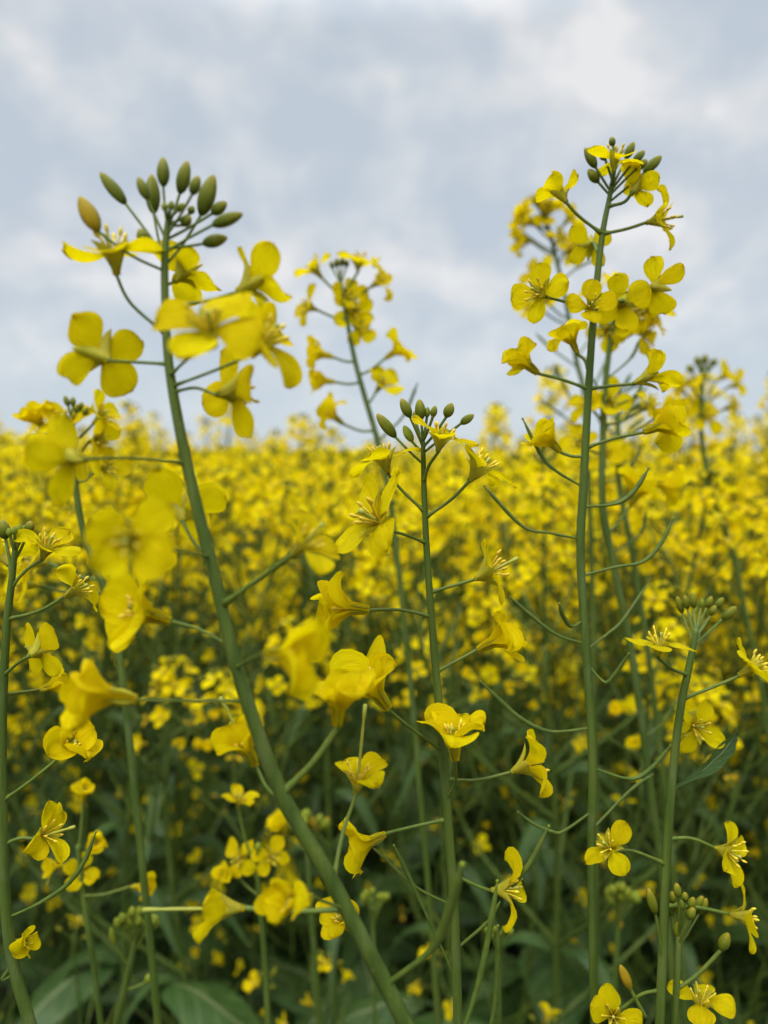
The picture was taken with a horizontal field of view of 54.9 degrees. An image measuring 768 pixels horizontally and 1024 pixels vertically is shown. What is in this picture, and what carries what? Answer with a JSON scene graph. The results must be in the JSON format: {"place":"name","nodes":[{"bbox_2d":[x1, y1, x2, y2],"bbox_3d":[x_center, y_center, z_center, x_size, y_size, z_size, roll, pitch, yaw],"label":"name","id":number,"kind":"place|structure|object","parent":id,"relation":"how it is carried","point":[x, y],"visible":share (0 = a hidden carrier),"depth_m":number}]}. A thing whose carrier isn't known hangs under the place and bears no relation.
{"place":"outdoors","nodes":[
{"label":"outdoors","id":0,"kind":"place"},
{"bbox_2d":[4,647,690,1023],"bbox_3d":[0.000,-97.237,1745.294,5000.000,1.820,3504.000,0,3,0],"label":"ground","id":1,"kind":"structure","parent":0,"point":[394,921],"depth_m":2.04},
{"bbox_2d":[1,477,51,913],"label":"rapeseed plant","id":2,"kind":"object","parent":1,"relation":"on","point":[31,698],"visible":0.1,"depth_m":1.59},
{"bbox_2d":[0,429,72,852],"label":"rapeseed plant","id":3,"kind":"object","parent":1,"relation":"on","point":[10,432],"visible":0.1,"depth_m":1.86},
{"bbox_2d":[0,450,72,998],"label":"rapeseed plant","id":4,"kind":"object","parent":1,"relation":"on","point":[13,774],"visible":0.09,"depth_m":1.67},
{"bbox_2d":[0,484,78,1011],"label":"rapeseed plant","id":5,"kind":"object","parent":1,"relation":"on","point":[11,519],"visible":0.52,"depth_m":0.94},
{"bbox_2d":[0,467,90,1023],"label":"rapeseed plant","id":6,"kind":"object","parent":1,"relation":"on","point":[12,834],"visible":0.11,"depth_m":1.30},
{"bbox_2d":[0,519,102,1023],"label":"rapeseed plant","id":7,"kind":"object","parent":1,"relation":"on","point":[86,743],"visible":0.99,"depth_m":0.26},
{"bbox_2d":[0,423,113,922],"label":"rapeseed plant","id":8,"kind":"object","parent":1,"relation":"on","point":[9,732],"visible":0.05,"depth_m":1.90},
{"bbox_2d":[1,430,125,933],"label":"rapeseed plant","id":9,"kind":"object","parent":1,"relation":"on","point":[10,807],"visible":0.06,"depth_m":2.00},
{"bbox_2d":[4,447,145,942],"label":"rapeseed plant","id":10,"kind":"object","parent":1,"relation":"on","point":[59,650],"visible":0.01,"depth_m":1.83},
{"bbox_2d":[0,454,155,1023],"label":"rapeseed plant","id":11,"kind":"object","parent":1,"relation":"on","point":[107,915],"visible":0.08,"depth_m":1.44},
{"bbox_2d":[3,389,161,1023],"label":"rapeseed plant","id":12,"kind":"object","parent":1,"relation":"on","point":[105,430],"visible":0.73,"depth_m":0.38},
{"bbox_2d":[0,426,179,983],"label":"rapeseed plant","id":13,"kind":"object","parent":1,"relation":"on","point":[55,789],"visible":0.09,"depth_m":1.54},
{"bbox_2d":[41,778,155,1023],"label":"rapeseed plant","id":14,"kind":"object","parent":1,"relation":"on","point":[83,788],"visible":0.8,"depth_m":0.40},
{"bbox_2d":[0,470,197,1023],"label":"rapeseed plant","id":15,"kind":"object","parent":1,"relation":"on","point":[144,1004],"visible":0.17,"depth_m":1.25},
{"bbox_2d":[11,481,187,899],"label":"rapeseed plant","id":16,"kind":"object","parent":1,"relation":"on","point":[113,788],"visible":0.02,"depth_m":1.97},
{"bbox_2d":[0,410,214,1018],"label":"rapeseed plant","id":17,"kind":"object","parent":1,"relation":"on","point":[117,854],"visible":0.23,"depth_m":1.17},
{"bbox_2d":[14,425,240,1022],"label":"rapeseed plant","id":18,"kind":"object","parent":1,"relation":"on","point":[158,942],"visible":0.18,"depth_m":1.31},
{"bbox_2d":[0,477,265,1023],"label":"rapeseed plant","id":19,"kind":"object","parent":1,"relation":"on","point":[109,798],"visible":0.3,"depth_m":0.90},
{"bbox_2d":[109,906,159,1023],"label":"budding shoot","id":20,"kind":"object","parent":1,"relation":"on","point":[129,924],"visible":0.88,"depth_m":0.42},
{"bbox_2d":[72,421,215,876],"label":"rapeseed plant","id":21,"kind":"object","parent":1,"relation":"on","point":[178,674],"visible":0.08,"depth_m":1.86},
{"bbox_2d":[42,463,263,953],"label":"rapeseed plant","id":22,"kind":"object","parent":1,"relation":"on","point":[186,751],"visible":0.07,"depth_m":1.65},
{"bbox_2d":[42,431,265,972],"bbox_3d":[-0.489,0.489,1.638,0.518,1.341,0.419,-1,3,-19],"label":"rapeseed plant","id":23,"kind":"object","parent":1,"relation":"on","point":[232,812],"visible":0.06,"depth_m":1.62},
{"bbox_2d":[0,447,308,1023],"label":"rapeseed plant","id":24,"kind":"object","parent":1,"relation":"on","point":[192,1002],"visible":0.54,"depth_m":0.81},
{"bbox_2d":[9,442,311,1023],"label":"rapeseed plant","id":25,"kind":"object","parent":1,"relation":"on","point":[53,1000],"visible":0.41,"depth_m":0.88},
{"bbox_2d":[88,447,254,928],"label":"rapeseed plant","id":26,"kind":"object","parent":1,"relation":"on","point":[220,830],"visible":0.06,"depth_m":1.77},
{"bbox_2d":[114,411,247,836],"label":"rapeseed plant","id":27,"kind":"object","parent":1,"relation":"on","point":[157,428],"visible":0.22,"depth_m":2.17},
{"bbox_2d":[7,448,360,1023],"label":"rapeseed plant","id":28,"kind":"object","parent":1,"relation":"on","point":[162,826],"visible":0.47,"depth_m":0.81},
{"bbox_2d":[61,468,318,1023],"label":"rapeseed plant","id":29,"kind":"object","parent":1,"relation":"on","point":[216,970],"visible":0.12,"depth_m":1.34},
{"bbox_2d":[101,440,288,916],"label":"rapeseed plant","id":30,"kind":"object","parent":1,"relation":"on","point":[116,475],"visible":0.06,"depth_m":1.93},
{"bbox_2d":[59,448,337,1004],"bbox_3d":[-0.286,0.542,1.151,0.466,1.290,0.420,0,3,-3],"label":"rapeseed plant","id":31,"kind":"object","parent":1,"relation":"on","point":[111,994],"visible":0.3,"depth_m":1.14},
{"bbox_2d":[129,450,271,873],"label":"rapeseed plant","id":32,"kind":"object","parent":1,"relation":"on","point":[201,847],"visible":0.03,"depth_m":2.12},
{"bbox_2d":[149,407,256,838],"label":"rapeseed plant","id":33,"kind":"object","parent":1,"relation":"on","point":[218,428],"visible":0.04,"depth_m":2.44},
{"bbox_2d":[131,415,328,965],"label":"rapeseed plant","id":34,"kind":"object","parent":1,"relation":"on","point":[204,430],"visible":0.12,"depth_m":1.69},
{"bbox_2d":[115,400,345,1011],"bbox_3d":[-0.256,0.476,1.384,0.435,1.396,0.538,0,3,2],"label":"rapeseed plant","id":35,"kind":"object","parent":1,"relation":"on","point":[221,456],"visible":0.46,"depth_m":1.27},
{"bbox_2d":[24,157,464,1023],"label":"rapeseed plant","id":36,"kind":"object","parent":1,"relation":"on","point":[144,541],"visible":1,"depth_m":0.20},
{"bbox_2d":[188,423,309,809],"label":"rapeseed plant","id":37,"kind":"object","parent":1,"relation":"on","point":[245,445],"visible":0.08,"depth_m":2.33},
{"bbox_2d":[211,783,289,1023],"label":"rapeseed plant","id":38,"kind":"object","parent":1,"relation":"on","point":[223,872],"visible":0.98,"depth_m":0.42},
{"bbox_2d":[184,480,331,835],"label":"rapeseed plant","id":39,"kind":"object","parent":1,"relation":"on","point":[255,774],"depth_m":2.02},
{"bbox_2d":[164,446,367,994],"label":"rapeseed plant","id":40,"kind":"object","parent":1,"relation":"on","point":[304,961],"visible":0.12,"depth_m":1.44},
{"bbox_2d":[142,452,390,1023],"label":"rapeseed plant","id":41,"kind":"object","parent":1,"relation":"on","point":[277,1009],"visible":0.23,"depth_m":1.20},
{"bbox_2d":[188,464,345,904],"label":"rapeseed plant","id":42,"kind":"object","parent":1,"relation":"on","point":[240,886],"depth_m":1.86},
{"bbox_2d":[226,459,360,900],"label":"rapeseed plant","id":43,"kind":"object","parent":1,"relation":"on","point":[244,893],"visible":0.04,"depth_m":1.83},
{"bbox_2d":[266,808,329,1023],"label":"budding shoot","id":44,"kind":"object","parent":1,"relation":"on","point":[319,824],"visible":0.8,"depth_m":0.54},
{"bbox_2d":[154,449,456,1023],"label":"rapeseed plant","id":45,"kind":"object","parent":1,"relation":"on","point":[292,991],"visible":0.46,"depth_m":0.91},
{"bbox_2d":[224,437,395,973],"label":"rapeseed plant","id":46,"kind":"object","parent":1,"relation":"on","point":[386,627],"visible":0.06,"depth_m":1.73},
{"bbox_2d":[250,454,406,836],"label":"rapeseed plant","id":47,"kind":"object","parent":1,"relation":"on","point":[337,475],"visible":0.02,"depth_m":2.09},
{"bbox_2d":[226,427,431,1009],"bbox_3d":[-0.103,0.519,1.264,0.377,1.322,0.461,-1,3,-21],"label":"rapeseed plant","id":48,"kind":"object","parent":1,"relation":"on","point":[405,947],"visible":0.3,"depth_m":1.22},
{"bbox_2d":[245,447,420,946],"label":"rapeseed plant","id":49,"kind":"object","parent":1,"relation":"on","point":[298,936],"visible":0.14,"depth_m":1.59},
{"bbox_2d":[292,449,390,812],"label":"rapeseed plant","id":50,"kind":"object","parent":1,"relation":"on","point":[310,782],"visible":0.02,"depth_m":2.48},
{"bbox_2d":[280,460,420,860],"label":"rapeseed plant","id":51,"kind":"object","parent":1,"relation":"on","point":[337,805],"visible":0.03,"depth_m":2.03},
{"bbox_2d":[238,480,467,997],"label":"rapeseed plant","id":52,"kind":"object","parent":1,"relation":"on","point":[361,982],"visible":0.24,"depth_m":1.10},
{"bbox_2d":[292,460,427,834],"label":"rapeseed plant","id":53,"kind":"object","parent":1,"relation":"on","point":[354,707],"visible":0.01,"depth_m":2.26},
{"bbox_2d":[294,250,440,1023],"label":"rapeseed plant","id":54,"kind":"object","parent":1,"relation":"on","point":[359,317],"visible":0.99,"depth_m":0.47},
{"bbox_2d":[361,887,389,1023],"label":"budding shoot","id":55,"kind":"object","parent":1,"relation":"on","point":[381,898],"visible":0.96,"depth_m":0.55},
{"bbox_2d":[298,459,476,990],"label":"rapeseed plant","id":56,"kind":"object","parent":1,"relation":"on","point":[433,869],"visible":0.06,"depth_m":1.54},
{"bbox_2d":[327,450,447,870],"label":"rapeseed plant","id":57,"kind":"object","parent":1,"relation":"on","point":[370,712],"visible":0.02,"depth_m":2.01},
{"bbox_2d":[251,459,547,1023],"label":"rapeseed plant","id":58,"kind":"object","parent":1,"relation":"on","point":[396,750],"visible":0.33,"depth_m":1.08},
{"bbox_2d":[339,466,461,924],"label":"rapeseed plant","id":59,"kind":"object","parent":1,"relation":"on","point":[370,859],"visible":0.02,"depth_m":2.05},
{"bbox_2d":[309,453,511,994],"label":"rapeseed plant","id":60,"kind":"object","parent":1,"relation":"on","point":[493,859],"visible":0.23,"depth_m":1.36},
{"bbox_2d":[353,454,483,863],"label":"rapeseed plant","id":61,"kind":"object","parent":1,"relation":"on","point":[408,455],"visible":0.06,"depth_m":2.07},
{"bbox_2d":[336,457,506,992],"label":"rapeseed plant","id":62,"kind":"object","parent":1,"relation":"on","point":[395,899],"visible":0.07,"depth_m":1.50},
{"bbox_2d":[353,440,521,992],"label":"rapeseed plant","id":63,"kind":"object","parent":1,"relation":"on","point":[507,842],"visible":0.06,"depth_m":1.74},
{"bbox_2d":[310,398,576,1023],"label":"rapeseed plant","id":64,"kind":"object","parent":1,"relation":"on","point":[337,606],"visible":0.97,"depth_m":0.26},
{"bbox_2d":[338,453,558,1012],"bbox_3d":[0.142,0.538,1.316,0.440,1.279,0.472,-2,4,-35],"label":"rapeseed plant","id":65,"kind":"object","parent":1,"relation":"on","point":[413,857],"visible":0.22,"depth_m":1.22},
{"bbox_2d":[397,448,501,791],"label":"rapeseed plant","id":66,"kind":"object","parent":1,"relation":"on","point":[416,487],"visible":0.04,"depth_m":2.25},
{"bbox_2d":[365,437,545,1013],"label":"rapeseed plant","id":67,"kind":"object","parent":1,"relation":"on","point":[465,928],"visible":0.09,"depth_m":1.48},
{"bbox_2d":[373,411,540,912],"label":"rapeseed plant","id":68,"kind":"object","parent":1,"relation":"on","point":[408,903],"visible":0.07,"depth_m":1.84},
{"bbox_2d":[282,434,656,1023],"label":"rapeseed plant","id":69,"kind":"object","parent":1,"relation":"on","point":[360,1011],"visible":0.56,"depth_m":0.87},
{"bbox_2d":[394,477,566,888],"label":"rapeseed plant","id":70,"kind":"object","parent":1,"relation":"on","point":[472,822],"visible":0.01,"depth_m":1.86},
{"bbox_2d":[397,440,596,988],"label":"rapeseed plant","id":71,"kind":"object","parent":1,"relation":"on","point":[497,835],"visible":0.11,"depth_m":1.61},
{"bbox_2d":[485,926,513,1023],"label":"budding shoot","id":72,"kind":"object","parent":1,"relation":"on","point":[502,933],"visible":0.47,"depth_m":0.36},
{"bbox_2d":[432,448,593,892],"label":"rapeseed plant","id":73,"kind":"object","parent":1,"relation":"on","point":[478,817],"visible":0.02,"depth_m":1.76},
{"bbox_2d":[417,452,612,950],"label":"rapeseed plant","id":74,"kind":"object","parent":1,"relation":"on","point":[514,944],"visible":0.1,"depth_m":1.49},
{"bbox_2d":[428,402,647,1007],"bbox_3d":[0.265,0.493,1.284,0.535,1.373,0.512,0,3,-1],"label":"rapeseed plant","id":75,"kind":"object","parent":1,"relation":"on","point":[513,990],"visible":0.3,"depth_m":1.29},
{"bbox_2d":[451,447,647,834],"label":"rapeseed plant","id":76,"kind":"object","parent":1,"relation":"on","point":[559,727],"visible":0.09,"depth_m":1.78},
{"bbox_2d":[448,454,654,1022],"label":"rapeseed plant","id":77,"kind":"object","parent":1,"relation":"on","point":[473,917],"visible":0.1,"depth_m":1.29},
{"bbox_2d":[435,429,667,991],"bbox_3d":[0.345,0.494,1.569,0.493,1.340,0.459,0,3,-6],"label":"rapeseed plant","id":78,"kind":"object","parent":1,"relation":"on","point":[654,559],"visible":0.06,"depth_m":1.55},
{"bbox_2d":[508,192,604,991],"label":"rapeseed plant","id":79,"kind":"object","parent":1,"relation":"on","point":[522,211],"visible":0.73,"depth_m":0.60},
{"bbox_2d":[365,462,763,1023],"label":"rapeseed plant","id":80,"kind":"object","parent":1,"relation":"on","point":[536,873],"visible":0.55,"depth_m":0.85},
{"bbox_2d":[362,445,767,1023],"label":"rapeseed plant","id":81,"kind":"object","parent":1,"relation":"on","point":[573,1003],"visible":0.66,"depth_m":0.69},
{"bbox_2d":[419,452,746,997],"bbox_3d":[0.305,0.554,1.082,0.542,1.273,0.459,-1,3,-22],"label":"rapeseed plant","id":82,"kind":"object","parent":1,"relation":"on","point":[509,489],"visible":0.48,"depth_m":0.99},
{"bbox_2d":[480,137,690,1023],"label":"rapeseed plant","id":83,"kind":"object","parent":1,"relation":"on","point":[617,302],"visible":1,"depth_m":0.30},
{"bbox_2d":[518,450,662,887],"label":"rapeseed plant","id":84,"kind":"object","parent":1,"relation":"on","point":[599,692],"visible":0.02,"depth_m":1.88},
{"bbox_2d":[506,414,679,886],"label":"rapeseed plant","id":85,"kind":"object","parent":1,"relation":"on","point":[572,820],"visible":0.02,"depth_m":2.04},
{"bbox_2d":[439,364,767,1023],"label":"rapeseed plant","id":86,"kind":"object","parent":1,"relation":"on","point":[541,978],"visible":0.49,"depth_m":1.00},
{"bbox_2d":[508,465,730,970],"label":"rapeseed plant","id":87,"kind":"object","parent":1,"relation":"on","point":[646,944],"visible":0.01,"depth_m":1.47},
{"bbox_2d":[605,882,640,992],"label":"budding shoot","id":88,"kind":"object","parent":1,"relation":"on","point":[625,894],"visible":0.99,"depth_m":0.55},
{"bbox_2d":[559,271,689,1023],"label":"rapeseed plant","id":89,"kind":"object","parent":1,"relation":"on","point":[606,401],"visible":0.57,"depth_m":0.43},
{"bbox_2d":[547,433,706,884],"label":"rapeseed plant","id":90,"kind":"object","parent":1,"relation":"on","point":[693,467],"visible":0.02,"depth_m":1.92},
{"bbox_2d":[532,418,723,946],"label":"rapeseed plant","id":91,"kind":"object","parent":1,"relation":"on","point":[579,779],"visible":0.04,"depth_m":1.50},
{"bbox_2d":[489,456,767,1023],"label":"rapeseed plant","id":92,"kind":"object","parent":1,"relation":"on","point":[736,535],"visible":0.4,"depth_m":0.89},
{"bbox_2d":[507,455,767,987],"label":"rapeseed plant","id":93,"kind":"object","parent":1,"relation":"on","point":[608,959],"visible":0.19,"depth_m":1.14},
{"bbox_2d":[589,373,688,1023],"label":"rapeseed plant","id":94,"kind":"object","parent":1,"relation":"on","point":[618,452],"visible":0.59,"depth_m":0.55},
{"bbox_2d":[514,427,767,1019],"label":"rapeseed plant","id":95,"kind":"object","parent":1,"relation":"on","point":[568,904],"visible":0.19,"depth_m":1.19},
{"bbox_2d":[518,459,767,1023],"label":"rapeseed plant","id":96,"kind":"object","parent":1,"relation":"on","point":[691,965],"visible":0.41,"depth_m":0.84},
{"bbox_2d":[518,371,767,1023],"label":"rapeseed plant","id":97,"kind":"object","parent":1,"relation":"on","point":[626,934],"visible":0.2,"depth_m":1.05},
{"bbox_2d":[537,437,757,957],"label":"rapeseed plant","id":98,"kind":"object","parent":1,"relation":"on","point":[728,441],"visible":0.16,"depth_m":1.23},
{"bbox_2d":[554,400,746,1023],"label":"rapeseed plant","id":99,"kind":"object","parent":1,"relation":"on","point":[723,893],"visible":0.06,"depth_m":1.39},
{"bbox_2d":[566,453,750,874],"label":"rapeseed plant","id":100,"kind":"object","parent":1,"relation":"on","point":[624,781],"visible":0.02,"depth_m":1.58},
{"bbox_2d":[552,377,767,986],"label":"rapeseed plant","id":101,"kind":"object","parent":1,"relation":"on","point":[761,405],"visible":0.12,"depth_m":1.22},
{"bbox_2d":[560,416,767,993],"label":"rapeseed plant","id":102,"kind":"object","parent":1,"relation":"on","point":[703,950],"visible":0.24,"depth_m":1.04},
{"bbox_2d":[570,471,767,949],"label":"rapeseed plant","id":103,"kind":"object","parent":1,"relation":"on","point":[702,784],"visible":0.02,"depth_m":1.34},
{"bbox_2d":[585,593,767,1023],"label":"rapeseed plant","id":104,"kind":"object","parent":1,"relation":"on","point":[606,1000],"visible":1,"depth_m":0.28},
{"bbox_2d":[599,444,767,1023],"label":"rapeseed plant","id":105,"kind":"object","parent":1,"relation":"on","point":[754,826],"visible":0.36,"depth_m":0.96},
{"bbox_2d":[615,435,767,997],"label":"rapeseed plant","id":106,"kind":"object","parent":1,"relation":"on","point":[730,953],"visible":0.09,"depth_m":1.15},
{"bbox_2d":[632,426,767,895],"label":"rapeseed plant","id":107,"kind":"object","parent":1,"relation":"on","point":[719,457],"visible":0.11,"depth_m":1.34},
{"bbox_2d":[667,883,735,1023],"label":"rapeseed plant","id":108,"kind":"object","parent":1,"relation":"on","point":[698,1012],"visible":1,"depth_m":0.28},
{"bbox_2d":[663,354,767,748],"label":"rapeseed plant","id":109,"kind":"object","parent":1,"relation":"on","point":[703,410],"visible":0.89,"depth_m":0.66},
{"bbox_2d":[666,412,767,995],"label":"rapeseed plant","id":110,"kind":"object","parent":1,"relation":"on","point":[734,427],"visible":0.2,"depth_m":1.35},
{"bbox_2d":[686,415,767,859],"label":"rapeseed plant","id":111,"kind":"object","parent":1,"relation":"on","point":[762,423],"visible":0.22,"depth_m":1.93},
{"bbox_2d":[0,0,767,461],"label":"sky","id":112,"kind":"structure","parent":0,"point":[410,135]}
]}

